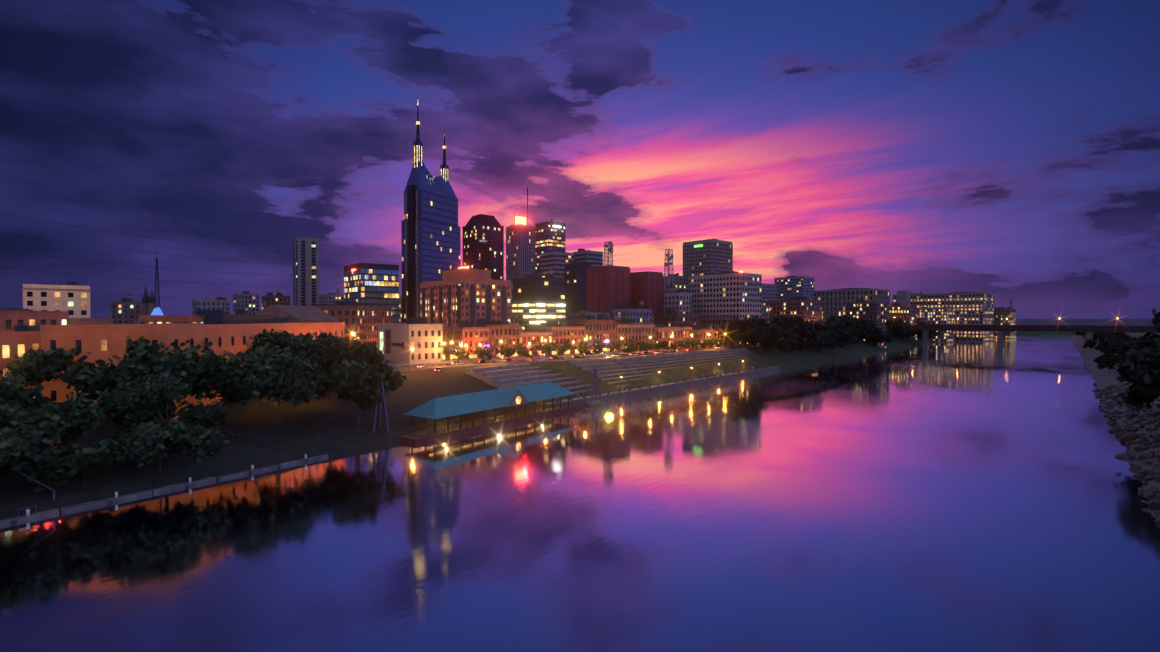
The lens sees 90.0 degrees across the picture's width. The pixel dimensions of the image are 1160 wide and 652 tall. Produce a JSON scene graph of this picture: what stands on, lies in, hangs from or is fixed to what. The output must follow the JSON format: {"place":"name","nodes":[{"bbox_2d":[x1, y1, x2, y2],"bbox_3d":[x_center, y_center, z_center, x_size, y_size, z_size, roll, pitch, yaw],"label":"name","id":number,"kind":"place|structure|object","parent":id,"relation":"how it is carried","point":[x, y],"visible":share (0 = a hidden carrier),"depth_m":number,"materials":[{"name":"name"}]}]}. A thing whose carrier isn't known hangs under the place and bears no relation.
{"place":"outdoors","nodes":[
{"label":"outdoors","id":0,"kind":"place"},
{"bbox_2d":[154,246,159,308],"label":"arena mast","id":1,"kind":"object","parent":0,"point":[158,296],"visible":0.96,"depth_m":371.92,"materials":[{"name":"grey metal"}]},
{"bbox_2d":[0,334,1159,651],"bbox_3d":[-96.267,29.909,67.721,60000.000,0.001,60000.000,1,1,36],"label":"water","id":2,"kind":"structure","parent":0,"point":[964,496],"depth_m":81.88,"materials":[{"name":"liquid"}]},
{"bbox_2d":[0,426,328,524],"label":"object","id":3,"kind":"object","parent":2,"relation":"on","point":[27,516],"visible":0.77,"depth_m":102.43,"materials":[{"name":"concrete"}]},
{"bbox_2d":[0,317,1159,519],"bbox_3d":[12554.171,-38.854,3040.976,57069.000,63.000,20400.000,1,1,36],"label":"ground","id":4,"kind":"structure","parent":0,"point":[313,427],"depth_m":147.98,"materials":[{"name":"green plant"}]},
{"bbox_2d":[0,325,40,397],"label":"brick block","id":5,"kind":"structure","parent":4,"relation":"on","point":[20,340],"depth_m":126.72,"materials":[{"name":"orange brick"}]},
{"bbox_2d":[0,372,44,410],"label":"tree","id":6,"kind":"object","parent":4,"relation":"on","point":[16,395],"visible":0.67,"depth_m":105.89,"materials":[{"name":"green plant"}]},
{"bbox_2d":[0,427,66,481],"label":"tree","id":7,"kind":"object","parent":4,"relation":"on","point":[18,454],"visible":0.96,"depth_m":90.26,"materials":[{"name":"green plant"}]},
{"bbox_2d":[0,308,68,330],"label":"block","id":8,"kind":"structure","parent":4,"relation":"on","point":[11,319],"depth_m":163.78,"materials":[{"name":"brick"}]},
{"bbox_2d":[0,347,84,391],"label":"tree","id":9,"kind":"object","parent":4,"relation":"on","point":[30,365],"visible":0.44,"depth_m":121.64,"materials":[{"name":"green plant"}]},
{"bbox_2d":[0,393,107,448],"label":"tree","id":10,"kind":"object","parent":4,"relation":"on","point":[45,424],"visible":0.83,"depth_m":96.66,"materials":[{"name":"green plant"}]},
{"bbox_2d":[21,281,90,317],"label":"building","id":11,"kind":"structure","parent":4,"relation":"on","point":[75,302],"depth_m":220.78,"materials":[{"name":"concrete"}]},
{"bbox_2d":[33,437,119,492],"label":"tree","id":12,"kind":"object","parent":4,"relation":"on","point":[87,459],"visible":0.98,"depth_m":95.75,"materials":[{"name":"green plant"}]},
{"bbox_2d":[69,318,113,324],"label":"block","id":13,"kind":"structure","parent":4,"relation":"on","point":[80,321],"depth_m":222.87,"materials":[{"name":"brown brick"}]},
{"bbox_2d":[110,294,141,323],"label":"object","id":14,"kind":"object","parent":4,"relation":"on","point":[126,311],"visible":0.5,"depth_m":414.52,"materials":[{"name":"grey concrete"}]},
{"bbox_2d":[142,286,148,314],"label":"church spire","id":15,"kind":"structure","parent":4,"relation":"on","point":[145,298],"depth_m":401.02,"materials":[{"name":"grey brick"}]},
{"bbox_2d":[52,336,241,404],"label":"tree","id":16,"kind":"object","parent":4,"relation":"on","point":[190,369],"visible":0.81,"depth_m":120.31,"materials":[{"name":"green plant"}]},
{"bbox_2d":[148,291,155,314],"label":"church spire","id":17,"kind":"structure","parent":4,"relation":"on","point":[151,304],"depth_m":400.77,"materials":[{"name":"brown brick"}]},
{"bbox_2d":[99,416,228,471],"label":"tree","id":18,"kind":"object","parent":4,"relation":"on","point":[141,442],"visible":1,"depth_m":104.91,"materials":[{"name":"green plant"}]},
{"bbox_2d":[96,367,233,457],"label":"tree","id":19,"kind":"object","parent":4,"relation":"on","point":[129,406],"visible":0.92,"depth_m":111.03,"materials":[{"name":"green plant"}]},
{"bbox_2d":[40,313,344,420],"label":"warehouse","id":20,"kind":"structure","parent":4,"relation":"on","point":[233,333],"depth_m":128.56,"materials":[{"name":"orange brick"}]},
{"bbox_2d":[138,301,247,323],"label":"block","id":21,"kind":"structure","parent":4,"relation":"on","point":[199,317],"depth_m":221.00,"materials":[{"name":"brick"}]},
{"bbox_2d":[0,214,400,297],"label":"power lines","id":22,"kind":"object","parent":4,"relation":"on","point":[148,266],"visible":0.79,"depth_m":231.62,"materials":[{"name":"grey metal"}]},
{"bbox_2d":[192,297,229,314],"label":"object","id":23,"kind":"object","parent":4,"relation":"on","point":[218,303],"visible":0.33,"depth_m":472.63,"materials":[{"name":"concrete"}]},
{"bbox_2d":[233,291,258,313],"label":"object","id":24,"kind":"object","parent":4,"relation":"on","point":[248,302],"visible":0.35,"depth_m":516.46,"materials":[{"name":"grey concrete"}]},
{"bbox_2d":[207,342,335,423],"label":"tree","id":25,"kind":"object","parent":4,"relation":"on","point":[271,374],"visible":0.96,"depth_m":130.19,"materials":[{"name":"green plant"}]},
{"bbox_2d":[262,289,289,309],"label":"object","id":26,"kind":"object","parent":4,"relation":"on","point":[269,299],"visible":0.33,"depth_m":495.49,"materials":[{"name":"brick"}]},
{"bbox_2d":[228,326,335,373],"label":"tree","id":27,"kind":"object","parent":4,"relation":"on","point":[283,340],"visible":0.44,"depth_m":154.53,"materials":[{"name":"green plant"}]},
{"bbox_2d":[255,304,338,321],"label":"roof","id":28,"kind":"structure","parent":4,"relation":"on","point":[293,313],"depth_m":226.88,"materials":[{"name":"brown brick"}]},
{"bbox_2d":[293,237,318,304],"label":"slim tower","id":29,"kind":"structure","parent":4,"relation":"on","point":[305,266],"depth_m":624.19,"materials":[{"name":"stone"}]},
{"bbox_2d":[313,332,345,352],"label":"tree","id":30,"kind":"object","parent":4,"relation":"on","point":[331,338],"visible":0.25,"depth_m":172.31,"materials":[{"name":"green plant"}]},
{"bbox_2d":[319,289,343,304],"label":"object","id":31,"kind":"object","parent":4,"relation":"on","point":[330,298],"visible":0.21,"depth_m":554.59,"materials":[{"name":"grey stone"}]},
{"bbox_2d":[296,301,391,349],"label":"block","id":32,"kind":"structure","parent":4,"relation":"on","point":[361,321],"depth_m":281.95,"materials":[{"name":"red brick"}]},
{"bbox_2d":[320,335,391,373],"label":"tree","id":33,"kind":"object","parent":4,"relation":"on","point":[358,352],"visible":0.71,"depth_m":162.66,"materials":[{"name":"green plant"}]},
{"bbox_2d":[314,359,405,424],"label":"tree","id":34,"kind":"object","parent":4,"relation":"on","point":[357,382],"visible":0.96,"depth_m":141.36,"materials":[{"name":"green plant"}]},
{"bbox_2d":[336,379,389,432],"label":"dolphin","id":35,"kind":"object","parent":4,"relation":"on","point":[381,389],"visible":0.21,"depth_m":145.66,"materials":[{"name":"wood"}]},
{"bbox_2d":[344,263,398,322],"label":"glass office","id":36,"kind":"structure","parent":4,"relation":"on","point":[370,284],"depth_m":389.02,"materials":[{"name":"blue"}]},
{"bbox_2d":[378,317,442,363],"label":"mural building","id":37,"kind":"structure","parent":4,"relation":"on","point":[422,337],"depth_m":236.41,"materials":[{"name":"white paint"}]},
{"bbox_2d":[401,103,460,322],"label":"skyscraper","id":38,"kind":"structure","parent":4,"relation":"on","point":[430,239],"depth_m":411.02,"materials":[{"name":"blue glass"}]},
{"bbox_2d":[452,346,469,364],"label":"street tree","id":39,"kind":"object","parent":4,"relation":"on","point":[462,357],"visible":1,"depth_m":223.30,"materials":[{"name":"green plant"}]},
{"bbox_2d":[419,268,511,335],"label":"brick midrise","id":40,"kind":"structure","parent":4,"relation":"on","point":[453,297],"depth_m":318.10,"materials":[{"name":"brown brick"}]},
{"bbox_2d":[442,313,489,358],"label":"building","id":41,"kind":"structure","parent":4,"relation":"on","point":[471,335],"depth_m":263.57,"materials":[{"name":"red brick"}]},
{"bbox_2d":[463,214,503,279],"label":"skyscraper","id":42,"kind":"structure","parent":4,"relation":"on","point":[483,241],"depth_m":664.67,"materials":[{"name":"brown"}]},
{"bbox_2d":[478,348,492,363],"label":"street tree","id":43,"kind":"object","parent":4,"relation":"on","point":[486,353],"visible":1,"depth_m":227.92,"materials":[{"name":"green plant"}]},
{"bbox_2d":[400,382,582,443],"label":"riverfront pavilion","id":44,"kind":"structure","parent":4,"relation":"on","point":[448,407],"depth_m":164.11,"materials":[{"name":"teal metal"}]},
{"bbox_2d":[476,318,520,357],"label":"building","id":45,"kind":"structure","parent":4,"relation":"on","point":[507,333],"depth_m":272.50,"materials":[{"name":"brick"}]},
{"bbox_2d":[506,223,534,313],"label":"skyscraper","id":46,"kind":"structure","parent":4,"relation":"on","point":[520,250],"depth_m":591.21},
{"bbox_2d":[514,215,526,224],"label":"illuminated sign","id":47,"kind":"object","parent":46,"relation":"attached to","point":[520,219],"visible":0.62,"depth_m":597.91,"materials":[{"name":"plastic"}]},
{"bbox_2d":[443,340,619,358],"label":"storefronts","id":48,"kind":"object","parent":4,"relation":"on","point":[471,355],"visible":0.29,"depth_m":274.95,"materials":[{"name":"yellow"}]},
{"bbox_2d":[520,325,552,355],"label":"building","id":49,"kind":"structure","parent":4,"relation":"on","point":[529,334],"depth_m":284.70,"materials":[{"name":"orange brick"}]},
{"bbox_2d":[512,301,565,330],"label":"garage","id":50,"kind":"structure","parent":4,"relation":"on","point":[532,313],"depth_m":339.79,"materials":[{"name":"concrete"}]},
{"bbox_2d":[513,269,564,300],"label":"office building","id":51,"kind":"structure","parent":50,"relation":"on","point":[537,287],"depth_m":341.06,"materials":[{"name":"grey concrete"}]},
{"bbox_2d":[535,218,564,272],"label":"tower","id":52,"kind":"structure","parent":4,"relation":"on","point":[547,234],"depth_m":615.76,"materials":[{"name":"grey"}]},
{"bbox_2d":[540,247,573,277],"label":"office building","id":53,"kind":"structure","parent":4,"relation":"on","point":[556,261],"depth_m":490.24,"materials":[{"name":"grey stone"}]},
{"bbox_2d":[387,348,733,367],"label":"riverfront street","id":54,"kind":"structure","parent":4,"relation":"on","point":[466,362],"depth_m":256.96,"materials":[{"name":"grey asphalt"}]},
{"bbox_2d":[538,318,584,354],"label":"building","id":55,"kind":"structure","parent":4,"relation":"on","point":[562,331],"depth_m":295.69,"materials":[{"name":"red brick"}]},
{"bbox_2d":[565,261,590,315],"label":"tower","id":56,"kind":"structure","parent":4,"relation":"on","point":[575,285],"depth_m":462.34,"materials":[{"name":"grey"}]},
{"bbox_2d":[565,368,603,405],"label":"dolphin","id":57,"kind":"object","parent":4,"relation":"on","point":[593,402],"visible":0.75,"depth_m":205.51,"materials":[{"name":"concrete"}]},
{"bbox_2d":[573,248,602,266],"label":"office building","id":58,"kind":"structure","parent":4,"relation":"on","point":[592,258],"depth_m":510.87,"materials":[{"name":"grey stone"}]},
{"bbox_2d":[561,309,615,352],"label":"building","id":59,"kind":"structure","parent":4,"relation":"on","point":[602,328],"depth_m":308.07,"materials":[{"name":"brick"}]},
{"bbox_2d":[567,308,609,319],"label":"building","id":60,"kind":"structure","parent":4,"relation":"on","point":[571,316],"depth_m":364.70,"materials":[{"name":"grey concrete"}]},
{"bbox_2d":[586,265,629,319],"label":"building","id":61,"kind":"structure","parent":4,"relation":"on","point":[607,288],"depth_m":390.88,"materials":[{"name":"red brick"}]},
{"bbox_2d":[603,241,612,265],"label":"lattice tower","id":62,"kind":"structure","parent":61,"relation":"on","point":[610,245],"depth_m":397.80,"materials":[{"name":"grey metal"}]},
{"bbox_2d":[466,348,779,406],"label":"terraces","id":63,"kind":"object","parent":4,"relation":"on","point":[507,375],"visible":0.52,"depth_m":242.21,"materials":[{"name":"concrete"}]},
{"bbox_2d":[611,300,651,323],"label":"building","id":64,"kind":"structure","parent":4,"relation":"on","point":[638,314],"depth_m":376.70,"materials":[{"name":"grey concrete"}]},
{"bbox_2d":[615,311,654,351],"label":"brick building","id":65,"kind":"structure","parent":4,"relation":"on","point":[628,330],"depth_m":321.12,"materials":[{"name":"brown brick"}]},
{"bbox_2d":[630,271,662,322],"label":"building","id":66,"kind":"structure","parent":4,"relation":"on","point":[646,287],"depth_m":401.66,"materials":[{"name":"red brick"}]},
{"bbox_2d":[644,317,691,349],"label":"building","id":67,"kind":"structure","parent":4,"relation":"on","point":[663,332],"depth_m":334.36,"materials":[{"name":"red brick"}]},
{"bbox_2d":[663,284,677,313],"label":"building","id":68,"kind":"structure","parent":4,"relation":"on","point":[669,288],"depth_m":425.71,"materials":[{"name":"concrete"}]},
{"bbox_2d":[664,249,673,287],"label":"lattice tower","id":69,"kind":"structure","parent":68,"relation":"on","point":[668,259],"depth_m":427.31,"materials":[{"name":"white metal"}]},
{"bbox_2d":[663,273,685,292],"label":"building","id":70,"kind":"structure","parent":4,"relation":"on","point":[679,282],"depth_m":591.99,"materials":[{"name":"stone"}]},
{"bbox_2d":[653,309,701,326],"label":"building","id":71,"kind":"structure","parent":4,"relation":"on","point":[670,317],"depth_m":389.14,"materials":[{"name":"brick"}]},
{"bbox_2d":[664,290,691,313],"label":"white block","id":72,"kind":"structure","parent":4,"relation":"on","point":[679,301],"depth_m":398.37,"materials":[{"name":"concrete"}]},
{"bbox_2d":[689,316,725,348],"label":"building","id":73,"kind":"structure","parent":4,"relation":"on","point":[699,332],"depth_m":347.18,"materials":[{"name":"brick"}]},
{"bbox_2d":[683,239,732,292],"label":"office building","id":74,"kind":"structure","parent":4,"relation":"on","point":[711,254],"depth_m":583.98,"materials":[{"name":"stone"}]},
{"bbox_2d":[701,316,730,328],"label":"building","id":75,"kind":"structure","parent":4,"relation":"on","point":[717,322],"depth_m":403.31,"materials":[{"name":"brown brick"}]},
{"bbox_2d":[688,269,761,320],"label":"white block","id":76,"kind":"structure","parent":4,"relation":"on","point":[732,294],"depth_m":404.14,"materials":[{"name":"concrete"}]},
{"bbox_2d":[721,323,750,347],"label":"tree","id":77,"kind":"object","parent":4,"relation":"on","point":[727,335],"visible":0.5,"depth_m":347.44,"materials":[{"name":"green plant"}]},
{"bbox_2d":[726,324,751,347],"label":"building","id":78,"kind":"structure","parent":4,"relation":"on","point":[738,344],"depth_m":358.89,"materials":[{"name":"brown brick"}]},
{"bbox_2d":[726,316,761,347],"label":"tree","id":79,"kind":"object","parent":4,"relation":"on","point":[751,325],"visible":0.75,"depth_m":345.75,"materials":[{"name":"green plant"}]},
{"bbox_2d":[749,315,772,327],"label":"tree","id":80,"kind":"object","parent":4,"relation":"on","point":[763,323],"visible":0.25,"depth_m":374.77,"materials":[{"name":"green plant"}]},
{"bbox_2d":[762,305,769,324],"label":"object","id":81,"kind":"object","parent":4,"relation":"on","point":[765,311],"visible":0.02,"depth_m":450.75,"materials":[{"name":"brown brick"}]},
{"bbox_2d":[762,283,776,299],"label":"building","id":82,"kind":"structure","parent":4,"relation":"on","point":[769,291],"depth_m":631.43,"materials":[{"name":"grey concrete"}]},
{"bbox_2d":[759,324,793,354],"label":"tree","id":83,"kind":"object","parent":4,"relation":"on","point":[786,330],"visible":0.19,"depth_m":372.06,"materials":[{"name":"green plant"}]},
{"bbox_2d":[770,315,807,331],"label":"tree","id":84,"kind":"object","parent":4,"relation":"on","point":[796,324],"visible":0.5,"depth_m":407.15,"materials":[{"name":"green plant"}]},
{"bbox_2d":[762,297,822,323],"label":"building","id":85,"kind":"structure","parent":4,"relation":"on","point":[805,308],"depth_m":481.37,"materials":[{"name":"grey concrete"}]},
{"bbox_2d":[775,276,814,299],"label":"office building","id":86,"kind":"structure","parent":4,"relation":"on","point":[789,287],"depth_m":723.14,"materials":[{"name":"grey stone"}]},
{"bbox_2d":[798,320,822,344],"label":"tree","id":87,"kind":"object","parent":4,"relation":"on","point":[817,327],"visible":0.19,"depth_m":424.32,"materials":[{"name":"green plant"}]},
{"bbox_2d":[799,331,830,354],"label":"tree","id":88,"kind":"object","parent":4,"relation":"on","point":[821,339],"visible":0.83,"depth_m":408.13,"materials":[{"name":"green plant"}]},
{"bbox_2d":[817,318,847,330],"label":"tree","id":89,"kind":"object","parent":4,"relation":"on","point":[837,322],"visible":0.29,"depth_m":472.04,"materials":[{"name":"green plant"}]},
{"bbox_2d":[823,315,854,327],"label":"tree","id":90,"kind":"object","parent":4,"relation":"on","point":[847,320],"visible":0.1,"depth_m":493.06,"materials":[{"name":"green plant"}]},
{"bbox_2d":[823,328,855,355],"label":"tree","id":91,"kind":"object","parent":4,"relation":"on","point":[844,336],"visible":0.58,"depth_m":430.48,"materials":[{"name":"green plant"}]},
{"bbox_2d":[813,288,889,323],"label":"building","id":92,"kind":"structure","parent":4,"relation":"on","point":[834,301],"depth_m":622.20,"materials":[{"name":"concrete"}]},
{"bbox_2d":[846,296,885,347],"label":"building","id":93,"kind":"structure","parent":4,"relation":"on","point":[874,312],"depth_m":545.76,"materials":[{"name":"brick"}]},
{"bbox_2d":[863,324,887,345],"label":"tree","id":94,"kind":"object","parent":4,"relation":"on","point":[879,333],"visible":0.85,"depth_m":525.53,"materials":[{"name":"green plant"}]},
{"bbox_2d":[888,318,906,333],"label":"tree","id":95,"kind":"object","parent":4,"relation":"on","point":[895,323],"visible":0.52,"depth_m":608.50,"materials":[{"name":"green plant"}]},
{"bbox_2d":[890,303,916,339],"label":"building","id":96,"kind":"structure","parent":4,"relation":"on","point":[904,313],"depth_m":683.65,"materials":[{"name":"brick"}]},
{"bbox_2d":[897,290,910,304],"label":"building","id":97,"kind":"structure","parent":4,"relation":"on","point":[903,297],"depth_m":803.17,"materials":[{"name":"stone"}]},
{"bbox_2d":[917,305,953,342],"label":"building","id":98,"kind":"structure","parent":4,"relation":"on","point":[940,316],"depth_m":739.99,"materials":[{"name":"stone"}]},
{"bbox_2d":[893,291,993,341],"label":"building","id":99,"kind":"structure","parent":4,"relation":"on","point":[973,308],"depth_m":773.54,"materials":[{"name":"stone"}]},
{"bbox_2d":[994,307,1015,338],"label":"building","id":100,"kind":"structure","parent":4,"relation":"on","point":[1001,314],"depth_m":875.07,"materials":[{"name":"brown brick"}]},
{"bbox_2d":[909,324,1157,347],"bbox_3d":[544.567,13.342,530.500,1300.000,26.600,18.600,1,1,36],"label":"bridge","id":101,"kind":"structure","parent":4,"relation":"on","point":[1088,330],"depth_m":584.43,"materials":[{"name":"grey concrete"}]},
{"bbox_2d":[1096,357,1118,372],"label":"bush","id":102,"kind":"object","parent":4,"relation":"on","point":[1105,362],"visible":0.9,"depth_m":291.80,"materials":[{"name":"green plant"}]},
{"bbox_2d":[1092,382,1159,522],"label":"rip rap","id":103,"kind":"object","parent":4,"relation":"on","point":[1129,436],"visible":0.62,"depth_m":143.78,"materials":[{"name":"grey stone"}]},
{"bbox_2d":[1113,341,1159,395],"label":"tree","id":104,"kind":"object","parent":4,"relation":"on","point":[1141,366],"visible":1,"depth_m":136.21,"materials":[{"name":"green plant"}]},
{"bbox_2d":[1114,375,1159,410],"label":"bush","id":105,"kind":"object","parent":4,"relation":"on","point":[1137,398],"visible":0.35,"depth_m":143.71,"materials":[{"name":"green plant"}]},
{"bbox_2d":[1132,308,1159,347],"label":"tree","id":106,"kind":"object","parent":4,"relation":"on","point":[1155,322],"visible":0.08,"depth_m":163.34,"materials":[{"name":"green plant"}]},
{"bbox_2d":[1133,336,1159,351],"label":"tree","id":107,"kind":"object","parent":4,"relation":"on","point":[1147,341],"visible":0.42,"depth_m":152.23,"materials":[{"name":"green plant"}]},
{"bbox_2d":[0,0,1159,318],"label":"sky","id":108,"kind":"structure","parent":0,"point":[1007,149],"materials":[{"name":"purple"}]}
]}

